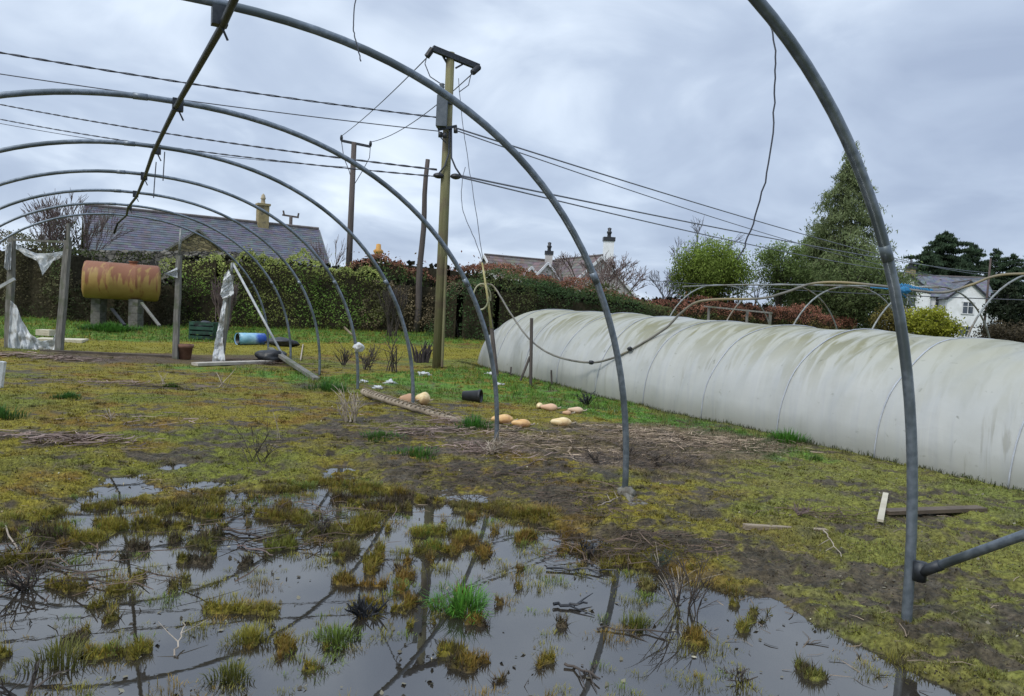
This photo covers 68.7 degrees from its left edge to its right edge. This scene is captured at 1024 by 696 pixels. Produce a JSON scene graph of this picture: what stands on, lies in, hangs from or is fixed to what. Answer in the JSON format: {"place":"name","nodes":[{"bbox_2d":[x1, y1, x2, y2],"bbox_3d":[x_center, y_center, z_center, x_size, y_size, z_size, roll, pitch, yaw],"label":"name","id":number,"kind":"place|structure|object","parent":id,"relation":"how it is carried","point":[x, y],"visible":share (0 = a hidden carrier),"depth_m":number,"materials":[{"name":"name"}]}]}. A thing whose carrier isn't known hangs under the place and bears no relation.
{"place":"outdoors","nodes":[
{"label":"outdoors","id":0,"kind":"place"},
{"bbox_2d":[81,193,330,268],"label":"stone building","id":1,"kind":"structure","parent":0,"point":[154,235],"depth_m":39.68,"materials":[{"name":"stone"}]},
{"bbox_2d":[0,314,1023,695],"bbox_3d":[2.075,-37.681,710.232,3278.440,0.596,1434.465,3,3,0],"label":"ground","id":2,"kind":"structure","parent":0,"point":[766,566],"depth_m":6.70,"materials":[{"name":"plant"}]},
{"bbox_2d":[4,236,15,347],"bbox_3d":[-11.636,-1.246,17.371,0.142,2.686,0.174,3,3,0],"label":"timber post","id":3,"kind":"object","parent":2,"relation":"on","point":[10,289],"visible":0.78,"depth_m":17.33,"materials":[{"name":"wood"}]},
{"bbox_2d":[4,242,11,269],"bbox_3d":[-11.584,-2.110,17.210,0.203,0.652,0.152,3,3,0],"label":"plastic strip","id":4,"kind":"object","parent":3,"relation":"attached to","point":[8,257],"visible":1,"depth_m":17.21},
{"bbox_2d":[8,300,54,349],"bbox_3d":[-11.015,-0.427,17.264,1.229,1.286,0.264,3,3,0],"label":"plastic sheet","id":5,"kind":"object","parent":3,"relation":"attached to","point":[20,336],"visible":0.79,"depth_m":17.26,"materials":[{"name":"plastic"}]},
{"bbox_2d":[16,244,62,274],"bbox_3d":[-10.943,-2.037,17.408,1.203,0.697,0.177,3,3,0],"label":"plastic swag","id":6,"kind":"object","parent":3,"relation":"attached to","point":[44,260],"visible":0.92,"depth_m":17.41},
{"bbox_2d":[12,223,70,248],"bbox_3d":[-10.775,-2.583,17.132,1.489,0.579,0.156,4,3,6],"label":"cross rail","id":7,"kind":"object","parent":3,"relation":"attached to","point":[68,241],"visible":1,"depth_m":17.13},
{"bbox_2d":[0,402,30,419],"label":"grass tuft","id":8,"kind":"object","parent":2,"relation":"on","point":[4,413],"visible":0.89,"depth_m":8.26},
{"bbox_2d":[0,228,105,320],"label":"ivy bush","id":9,"kind":"object","parent":2,"relation":"on","point":[34,294],"visible":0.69,"depth_m":28.76,"materials":[{"name":"green plant"}]},
{"bbox_2d":[54,240,72,349],"bbox_3d":[-10.307,-1.149,17.211,0.265,2.654,0.182,3,3,0],"label":"timber post","id":10,"kind":"object","parent":2,"relation":"on","point":[62,303],"visible":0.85,"depth_m":17.17,"materials":[{"name":"wood"}]},
{"bbox_2d":[42,213,88,255],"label":"ivy clump","id":11,"kind":"object","parent":2,"relation":"on","point":[73,240],"visible":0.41,"depth_m":30.92,"materials":[{"name":"green plant"}]},
{"bbox_2d":[20,189,136,251],"bbox_3d":[-18.224,-3.930,31.037,4.115,5.208,3.342,2,3,-12],"label":"bare shrub","id":12,"kind":"object","parent":2,"relation":"on","point":[48,227],"visible":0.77,"depth_m":30.71,"materials":[{"name":"plant"}]},
{"bbox_2d":[90,298,106,324],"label":"block pier","id":13,"kind":"structure","parent":2,"relation":"on","point":[98,314],"depth_m":26.80,"materials":[{"name":"concrete"}]},
{"bbox_2d":[40,349,171,357],"bbox_3d":[-9.106,0.135,17.009,2.957,0.066,0.102,3,3,-8],"label":"sill timber","id":14,"kind":"object","parent":2,"relation":"on","point":[112,354],"visible":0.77,"depth_m":16.97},
{"bbox_2d":[77,320,142,332],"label":"grass tuft","id":15,"kind":"object","parent":2,"relation":"on","point":[110,327],"visible":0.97,"depth_m":24.75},
{"bbox_2d":[51,272,191,325],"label":"dark undergrowth","id":16,"kind":"object","parent":2,"relation":"on","point":[161,309],"visible":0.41,"depth_m":28.34,"materials":[{"name":"green plant"}]},
{"bbox_2d":[128,299,143,327],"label":"block pier","id":17,"kind":"structure","parent":2,"relation":"on","point":[135,311],"depth_m":26.80,"materials":[{"name":"concrete"}]},
{"bbox_2d":[81,260,160,301],"bbox_3d":[-14.026,-2.436,26.949,2.540,1.424,1.322,2,4,-27],"label":"rusty tank","id":18,"kind":"object","parent":17,"relation":"on","point":[118,281],"visible":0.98,"depth_m":26.48,"materials":[{"name":"yellow metal"}]},
{"bbox_2d":[78,249,255,283],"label":"stone wall","id":19,"kind":"structure","parent":2,"relation":"on","point":[110,255],"depth_m":30.63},
{"bbox_2d":[172,228,181,358],"bbox_3d":[-7.537,-1.173,16.898,0.130,3.034,0.159,3,3,0],"label":"timber post","id":20,"kind":"object","parent":2,"relation":"on","point":[176,316],"visible":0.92,"depth_m":16.87,"materials":[{"name":"wood"}]},
{"bbox_2d":[178,344,193,358],"bbox_3d":[-7.441,0.082,17.070,0.352,0.340,0.352,3,3,0],"label":"clay pot","id":21,"kind":"object","parent":2,"relation":"on","point":[185,351],"visible":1,"depth_m":16.96,"materials":[{"name":"ceramic"}]},
{"bbox_2d":[188,320,218,339],"bbox_3d":[-9.736,-0.571,23.704,0.790,0.602,0.480,3,3,0],"label":"green crate","id":22,"kind":"object","parent":2,"relation":"on","point":[204,329],"visible":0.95,"depth_m":23.48,"materials":[{"name":"plastic"}]},
{"bbox_2d":[210,276,242,329],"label":"dead canes","id":23,"kind":"object","parent":2,"relation":"on","point":[216,295],"visible":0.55,"depth_m":27.87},
{"bbox_2d":[223,263,234,354],"bbox_3d":[-6.454,-0.744,16.891,0.279,2.367,0.159,3,3,0],"label":"timber post","id":24,"kind":"object","parent":2,"relation":"on","point":[226,318],"visible":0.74,"depth_m":16.85,"materials":[{"name":"wood"}]},
{"bbox_2d":[212,299,226,361],"bbox_3d":[-6.530,-0.378,16.734,0.329,1.469,0.177,4,3,8],"label":"plastic wrap","id":25,"kind":"object","parent":24,"relation":"attached to","point":[218,353],"visible":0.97,"depth_m":16.75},
{"bbox_2d":[220,270,233,299],"bbox_3d":[-6.331,-1.403,16.675,0.321,0.688,0.196,3,3,0],"label":"plastic wrap","id":26,"kind":"object","parent":24,"relation":"attached to","point":[227,287],"visible":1,"depth_m":16.69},
{"bbox_2d":[191,360,274,365],"bbox_3d":[-6.153,0.329,16.629,0.256,0.060,1.922,5,4,36],"label":"board","id":27,"kind":"object","parent":2,"relation":"on","point":[214,363],"visible":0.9,"depth_m":16.41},
{"bbox_2d":[234,333,266,344],"bbox_3d":[-7.839,-0.272,22.474,0.870,0.373,0.374,0,4,-44],"label":"blue barrel","id":28,"kind":"object","parent":2,"relation":"on","point":[250,338],"visible":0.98,"depth_m":22.34,"materials":[{"name":"plastic"}]},
{"bbox_2d":[231,418,280,463],"bbox_3d":[-2.368,0.855,6.936,0.488,0.436,0.331,3,3,0],"label":"dead weed","id":29,"kind":"object","parent":2,"relation":"on","point":[258,450],"visible":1,"depth_m":6.96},
{"bbox_2d":[254,349,286,361],"bbox_3d":[-5.669,0.207,17.601,0.730,0.380,0.638,2,3,-17],"label":"dark sack","id":30,"kind":"object","parent":2,"relation":"on","point":[271,355],"visible":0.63,"depth_m":17.39,"materials":[{"name":"black plastic"}]},
{"bbox_2d":[158,245,385,330],"bbox_3d":[-9.570,-2.466,30.210,8.849,3.748,2.383,3,3,-11],"label":"ivy hedge","id":31,"kind":"object","parent":2,"relation":"on","point":[326,302],"visible":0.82,"depth_m":30.05,"materials":[{"name":"green plant"}]},
{"bbox_2d":[264,337,299,346],"bbox_3d":[-6.903,-0.169,22.459,1.088,0.318,0.467,3,3,0],"label":"black bag","id":32,"kind":"object","parent":2,"relation":"on","point":[282,341],"visible":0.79,"depth_m":22.33,"materials":[{"name":"plastic"}]},
{"bbox_2d":[267,347,319,380],"bbox_3d":[-4.886,0.305,16.496,0.122,0.271,5.136,2,4,-28],"label":"timber rail","id":33,"kind":"object","parent":2,"relation":"on","point":[291,362],"visible":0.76,"depth_m":15.74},
{"bbox_2d":[302,377,348,392],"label":"grass tuft","id":34,"kind":"object","parent":2,"relation":"on","point":[328,386],"visible":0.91,"depth_m":12.69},
{"bbox_2d":[308,233,347,269],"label":"bare shrub","id":35,"kind":"object","parent":2,"relation":"on","point":[338,258],"visible":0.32,"depth_m":32.33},
{"bbox_2d":[333,383,365,421],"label":"dead weed","id":36,"kind":"object","parent":2,"relation":"on","point":[352,409],"visible":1,"depth_m":9.32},
{"bbox_2d":[340,135,371,267],"bbox_3d":[-7.000,-5.084,32.792,1.412,8.297,0.296,3,3,0],"label":"utility pole","id":37,"kind":"object","parent":2,"relation":"on","point":[349,248],"visible":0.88,"depth_m":32.62,"materials":[{"name":"brown wood"}]},
{"bbox_2d":[359,345,379,370],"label":"dead weed","id":38,"kind":"object","parent":2,"relation":"on","point":[368,359],"visible":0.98,"depth_m":16.99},
{"bbox_2d":[361,429,407,441],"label":"grass tuft","id":39,"kind":"object","parent":2,"relation":"on","point":[380,435],"visible":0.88,"depth_m":8.27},
{"bbox_2d":[376,330,404,372],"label":"dead weed","id":40,"kind":"object","parent":2,"relation":"on","point":[392,355],"visible":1,"depth_m":16.64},
{"bbox_2d":[375,284,409,336],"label":"dead canes","id":41,"kind":"object","parent":2,"relation":"on","point":[390,305],"visible":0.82,"depth_m":28.33,"materials":[{"name":"plant"}]},
{"bbox_2d":[360,387,459,420],"bbox_3d":[-1.606,0.801,10.925,0.232,0.156,2.931,1,4,-37],"label":"ribbed timber","id":42,"kind":"object","parent":2,"relation":"on","point":[384,398],"visible":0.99,"depth_m":10.70,"materials":[{"name":"brown wood"}]},
{"bbox_2d":[389,444,438,461],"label":"grass tuft","id":43,"kind":"object","parent":2,"relation":"on","point":[415,453],"visible":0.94,"depth_m":7.50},
{"bbox_2d":[409,339,432,362],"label":"dead weed","id":44,"kind":"object","parent":2,"relation":"on","point":[425,355],"visible":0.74,"depth_m":19.95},
{"bbox_2d":[413,159,429,332],"bbox_3d":[-3.731,-4.181,30.828,0.367,7.103,0.277,3,3,0],"label":"bare pole","id":45,"kind":"object","parent":2,"relation":"on","point":[418,302],"visible":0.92,"depth_m":30.76,"materials":[{"name":"brown wood"}]},
{"bbox_2d":[358,274,487,331],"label":"bramble bank","id":46,"kind":"structure","parent":2,"relation":"on","point":[427,312],"depth_m":30.99,"materials":[{"name":"green plant"}]},
{"bbox_2d":[424,45,480,368],"bbox_3d":[-1.572,-3.138,17.930,1.411,7.896,0.525,2,3,-19],"label":"utility pole","id":47,"kind":"object","parent":2,"relation":"on","point":[444,110],"visible":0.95,"depth_m":17.91,"materials":[{"name":"brown wood"}]},
{"bbox_2d":[0,119,433,176],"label":"overhead cable","id":48,"kind":"object","parent":47,"relation":"attached to","point":[236,155],"visible":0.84,"depth_m":19.96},
{"bbox_2d":[0,51,435,117],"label":"overhead cable","id":49,"kind":"object","parent":47,"relation":"attached to","point":[83,66],"visible":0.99,"depth_m":16.42,"materials":[{"name":"rubber"}]},
{"bbox_2d":[0,104,436,170],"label":"overhead cable","id":50,"kind":"object","parent":47,"relation":"attached to","point":[418,167],"visible":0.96,"depth_m":20.21,"materials":[{"name":"rubber"}]},
{"bbox_2d":[0,73,437,131],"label":"overhead cable","id":51,"kind":"object","parent":47,"relation":"attached to","point":[227,105],"visible":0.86,"depth_m":16.64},
{"bbox_2d":[461,177,961,277],"bbox_3d":[23.171,-5.527,46.293,0.037,2.478,74.744,6,4,40],"label":"overhead cable","id":52,"kind":"object","parent":47,"relation":"attached to","point":[665,225],"visible":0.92,"depth_m":24.66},
{"bbox_2d":[458,131,980,279],"bbox_3d":[23.050,-5.787,46.278,0.030,1.606,74.719,6,4,40],"label":"overhead cable","id":53,"kind":"object","parent":47,"relation":"attached to","point":[667,202],"visible":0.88,"depth_m":24.70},
{"bbox_2d":[458,128,981,274],"bbox_3d":[22.713,-6.265,46.253,0.041,1.636,74.254,6,4,40],"label":"overhead cable","id":54,"kind":"object","parent":47,"relation":"attached to","point":[666,193],"visible":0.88,"depth_m":24.82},
{"bbox_2d":[461,175,985,272],"bbox_3d":[23.078,-5.806,46.277,0.044,2.929,74.606,6,4,40],"label":"overhead cable","id":55,"kind":"object","parent":47,"relation":"attached to","point":[672,218],"visible":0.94,"depth_m":24.95,"materials":[{"name":"rubber"}]},
{"bbox_2d":[462,389,482,402],"bbox_3d":[-0.648,0.774,12.208,0.319,0.223,0.222,4,3,14],"label":"black plant pot","id":56,"kind":"object","parent":2,"relation":"on","point":[474,395],"visible":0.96,"depth_m":12.15,"materials":[{"name":"plastic"}]},
{"bbox_2d":[454,411,494,430],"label":"grass tuft","id":57,"kind":"object","parent":2,"relation":"on","point":[476,423],"visible":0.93,"depth_m":9.26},
{"bbox_2d":[0,454,961,695],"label":"puddle water","id":58,"kind":"structure","parent":2,"relation":"on","point":[375,668],"depth_m":3.69,"materials":[{"name":"liquid"}]},
{"bbox_2d":[0,556,49,590],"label":"dead weed","id":59,"kind":"object","parent":58,"relation":"in","point":[21,587],"visible":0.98,"depth_m":3.89,"materials":[{"name":"plant"}]},
{"bbox_2d":[0,655,71,695],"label":"dead weed","id":60,"kind":"object","parent":58,"relation":"on","point":[5,691],"visible":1,"depth_m":2.90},
{"bbox_2d":[6,629,101,674],"bbox_3d":[-1.899,1.267,3.175,0.352,0.136,0.358,3,3,0],"label":"grass tuft","id":61,"kind":"object","parent":58,"relation":"on","point":[48,655],"visible":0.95,"depth_m":3.16,"materials":[{"name":"plant"}]},
{"bbox_2d":[45,560,114,585],"bbox_3d":[-2.412,1.220,4.167,0.745,0.034,0.144,5,3,26],"label":"fallen stick","id":62,"kind":"object","parent":58,"relation":"on","point":[61,566],"visible":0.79,"depth_m":4.13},
{"bbox_2d":[193,655,253,686],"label":"grass tuft","id":63,"kind":"object","parent":58,"relation":"on","point":[232,669],"visible":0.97,"depth_m":3.10,"materials":[{"name":"plant"}]},
{"bbox_2d":[310,617,366,652],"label":"grass tuft","id":64,"kind":"object","parent":58,"relation":"on","point":[338,635],"visible":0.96,"depth_m":3.49,"materials":[{"name":"plant"}]},
{"bbox_2d":[344,588,388,617],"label":"dead weed","id":65,"kind":"object","parent":58,"relation":"on","point":[361,608],"visible":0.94,"depth_m":3.78,"materials":[{"name":"black plant"}]},
{"bbox_2d":[418,574,502,623],"bbox_3d":[-0.273,1.273,3.921,0.473,0.221,0.451,3,3,0],"label":"grass tuft","id":66,"kind":"object","parent":58,"relation":"in","point":[461,601],"visible":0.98,"depth_m":3.91,"materials":[{"name":"plant"}]},
{"bbox_2d":[1,394,1020,695],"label":"leaf litter","id":67,"kind":"object","parent":58,"relation":"on","point":[443,558],"visible":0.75,"depth_m":4.48,"materials":[{"name":"plant"}]},
{"bbox_2d":[619,608,654,632],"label":"grass tuft","id":68,"kind":"object","parent":58,"relation":"on","point":[636,621],"visible":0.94,"depth_m":3.87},
{"bbox_2d":[636,537,718,615],"bbox_3d":[0.888,1.248,4.032,0.516,0.434,0.361,3,3,0],"label":"dead weed","id":69,"kind":"object","parent":58,"relation":"in","point":[692,596],"visible":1,"depth_m":4.05,"materials":[{"name":"plant"}]},
{"bbox_2d":[481,263,498,376],"bbox_3d":[-0.461,-0.571,16.777,0.596,2.656,0.175,5,4,26],"label":"leaning stake","id":70,"kind":"object","parent":2,"relation":"on","point":[493,345],"visible":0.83,"depth_m":16.75,"materials":[{"name":"brown wood"}]},
{"bbox_2d":[473,431,510,454],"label":"dead weed","id":71,"kind":"object","parent":2,"relation":"on","point":[494,446],"visible":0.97,"depth_m":7.72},
{"bbox_2d":[343,250,663,311],"bbox_3d":[1.109,-2.564,38.202,21.780,3.957,4.439,1,4,-40],"label":"red tipped hedge","id":72,"kind":"object","parent":2,"relation":"on","point":[395,270],"visible":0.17,"depth_m":34.04,"materials":[{"name":"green plant"}]},
{"bbox_2d":[0,0,1023,622],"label":"polytunnel frame","id":73,"kind":"object","parent":2,"relation":"on","point":[914,568],"visible":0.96,"depth_m":5.65,"materials":[{"name":"metal"}]},
{"bbox_2d":[617,486,647,505],"bbox_3d":[0.984,1.242,6.170,0.223,0.155,0.396,2,3,-21],"label":"knotted rag","id":74,"kind":"object","parent":73,"relation":"attached to","point":[627,492],"visible":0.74,"depth_m":6.22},
{"bbox_2d":[737,29,776,259],"bbox_3d":[1.252,-1.020,3.776,0.079,1.144,0.176,2,3,-13],"label":"hanging wire","id":75,"kind":"object","parent":73,"relation":"hanging from","point":[770,146],"visible":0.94,"depth_m":3.74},
{"bbox_2d":[0,351,1023,694],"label":"straw litter","id":76,"kind":"object","parent":2,"relation":"on","point":[74,437],"visible":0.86,"depth_m":7.02,"materials":[{"name":"plant"}]},
{"bbox_2d":[0,444,1023,695],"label":"mud crumbs","id":77,"kind":"object","parent":2,"relation":"on","point":[680,552],"visible":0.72,"depth_m":5.03,"materials":[{"name":"soil"}]},
{"bbox_2d":[475,242,571,287],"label":"tiled house","id":78,"kind":"structure","parent":2,"relation":"on","point":[537,265],"depth_m":60.05,"materials":[{"name":"tile"}]},
{"bbox_2d":[520,318,532,385],"bbox_3d":[0.320,0.125,15.415,0.273,1.488,0.068,3,3,0],"label":"stake","id":79,"kind":"object","parent":2,"relation":"on","point":[530,360],"visible":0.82,"depth_m":15.40,"materials":[{"name":"brown wood"}]},
{"bbox_2d":[424,257,678,339],"bbox_3d":[2.044,-1.582,30.342,11.113,3.679,3.033,2,3,-22],"label":"dark shrub","id":80,"kind":"object","parent":2,"relation":"on","point":[462,319],"visible":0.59,"depth_m":29.05,"materials":[{"name":"green plant"}]},
{"bbox_2d":[548,228,639,299],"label":"tiled house","id":81,"kind":"structure","parent":2,"relation":"on","point":[608,247],"depth_m":57.12,"materials":[{"name":"tile"}]},
{"bbox_2d":[598,275,1023,300],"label":"pipe","id":82,"kind":"object","parent":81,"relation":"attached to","point":[848,292],"visible":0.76,"depth_m":36.65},
{"bbox_2d":[548,251,651,294],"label":"bare bush","id":83,"kind":"object","parent":2,"relation":"on","point":[612,265],"visible":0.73,"depth_m":45.01,"materials":[{"name":"plant"}]},
{"bbox_2d":[645,268,684,300],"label":"bare tree","id":84,"kind":"object","parent":2,"relation":"on","point":[669,294],"visible":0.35,"depth_m":76.60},
{"bbox_2d":[667,215,744,298],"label":"bare tree","id":85,"kind":"object","parent":2,"relation":"on","point":[696,230],"visible":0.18,"depth_m":74.33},
{"bbox_2d":[664,232,758,305],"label":"evergreen tree","id":86,"kind":"object","parent":2,"relation":"on","point":[705,266],"visible":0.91,"depth_m":48.76,"materials":[{"name":"green plant"}]},
{"bbox_2d":[456,360,1023,495],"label":"edge grass","id":87,"kind":"structure","parent":2,"relation":"on","point":[894,462],"depth_m":10.38,"materials":[{"name":"plant"}]},
{"bbox_2d":[633,290,857,329],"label":"red tipped hedge","id":88,"kind":"object","parent":2,"relation":"on","point":[782,315],"visible":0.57,"depth_m":49.43,"materials":[{"name":"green plant"}]},
{"bbox_2d":[477,309,1023,489],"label":"white polytunnel","id":89,"kind":"structure","parent":2,"relation":"on","point":[836,388],"depth_m":10.20,"materials":[{"name":"plastic"}]},
{"bbox_2d":[487,272,1023,363],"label":"draped pipe","id":90,"kind":"object","parent":89,"relation":"on","point":[788,291],"visible":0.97,"depth_m":13.14,"materials":[{"name":"plastic"}]},
{"bbox_2d":[870,283,932,297],"bbox_3d":[6.487,-0.952,12.429,0.998,0.245,0.180,3,3,4],"label":"blue rope lashing","id":91,"kind":"object","parent":90,"relation":"attached to","point":[904,288],"visible":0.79,"depth_m":12.41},
{"bbox_2d":[748,240,814,305],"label":"evergreen tree","id":92,"kind":"object","parent":2,"relation":"on","point":[770,258],"visible":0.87,"depth_m":54.90,"materials":[{"name":"green plant"}]},
{"bbox_2d":[742,523,828,531],"bbox_3d":[2.023,1.337,5.537,0.654,0.064,0.051,3,3,-8],"label":"batten","id":93,"kind":"object","parent":2,"relation":"on","point":[747,526],"visible":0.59,"depth_m":5.50,"materials":[{"name":"brown wood"}]},
{"bbox_2d":[765,426,810,443],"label":"grass tuft","id":94,"kind":"object","parent":2,"relation":"on","point":[788,436],"visible":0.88,"depth_m":9.68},
{"bbox_2d":[768,225,846,314],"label":"conifer tree","id":95,"kind":"object","parent":2,"relation":"on","point":[804,242],"visible":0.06,"depth_m":58.96,"materials":[{"name":"green plant"}]},
{"bbox_2d":[760,141,924,329],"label":"conifer tree","id":96,"kind":"object","parent":2,"relation":"on","point":[846,231],"visible":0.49,"depth_m":56.54,"materials":[{"name":"green plant"}]},
{"bbox_2d":[670,275,1023,338],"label":"hoop frame","id":97,"kind":"object","parent":2,"relation":"on","point":[881,297],"visible":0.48,"depth_m":15.87,"materials":[{"name":"metal"}]},
{"bbox_2d":[789,246,940,329],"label":"evergreen tree","id":98,"kind":"object","parent":2,"relation":"on","point":[856,310],"visible":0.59,"depth_m":53.05,"materials":[{"name":"green plant"}]},
{"bbox_2d":[877,492,888,521],"bbox_3d":[3.109,1.323,6.275,0.046,0.055,1.244,5,4,28],"label":"lath","id":99,"kind":"object","parent":2,"relation":"on","point":[882,510],"visible":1,"depth_m":6.14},
{"bbox_2d":[864,303,913,332],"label":"bush","id":100,"kind":"object","parent":2,"relation":"on","point":[887,315],"visible":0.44,"depth_m":45.66,"materials":[{"name":"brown plant"}]},
{"bbox_2d":[906,249,948,275],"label":"conifer tree","id":101,"kind":"object","parent":2,"relation":"on","point":[926,256],"visible":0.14,"depth_m":108.51,"materials":[{"name":"green plant"}]},
{"bbox_2d":[871,260,998,337],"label":"white house","id":102,"kind":"structure","parent":2,"relation":"on","point":[961,308],"depth_m":79.02,"materials":[{"name":"paint"}]},
{"bbox_2d":[885,505,987,514],"bbox_3d":[3.562,1.364,6.311,1.073,0.040,0.102,2,3,-19],"label":"board","id":103,"kind":"object","parent":2,"relation":"on","point":[943,509],"visible":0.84,"depth_m":6.30,"materials":[{"name":"wood"}]},
{"bbox_2d":[905,305,968,337],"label":"golden shrub","id":104,"kind":"object","parent":2,"relation":"on","point":[935,323],"visible":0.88,"depth_m":43.20,"materials":[{"name":"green plant"}]},
{"bbox_2d":[901,230,998,283],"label":"conifer tree","id":105,"kind":"object","parent":2,"relation":"on","point":[940,246],"visible":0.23,"depth_m":109.53,"materials":[{"name":"green plant"}]},
{"bbox_2d":[962,242,997,284],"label":"conifer tree","id":106,"kind":"object","parent":2,"relation":"on","point":[980,265],"visible":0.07,"depth_m":118.14,"materials":[{"name":"green plant"}]},
{"bbox_2d":[970,319,1023,342],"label":"hedge shrub","id":107,"kind":"object","parent":2,"relation":"on","point":[1004,332],"visible":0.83,"depth_m":47.67,"materials":[{"name":"red plant"}]},
{"bbox_2d":[981,248,1017,312],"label":"conifer tree","id":108,"kind":"object","parent":2,"relation":"on","point":[997,253],"visible":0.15,"depth_m":123.64,"materials":[{"name":"green plant"}]},
{"bbox_2d":[976,283,1023,341],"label":"dark evergreen","id":109,"kind":"object","parent":2,"relation":"on","point":[1005,310],"visible":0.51,"depth_m":61.11,"materials":[{"name":"green plant"}]},
{"bbox_2d":[992,253,1023,317],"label":"conifer tree","id":110,"kind":"object","parent":2,"relation":"on","point":[1012,264],"visible":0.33,"depth_m":120.53,"materials":[{"name":"green plant"}]},
{"bbox_2d":[0,0,1023,323],"label":"sky","id":111,"kind":"structure","parent":0,"point":[673,97],"materials":[{"name":"grey"}]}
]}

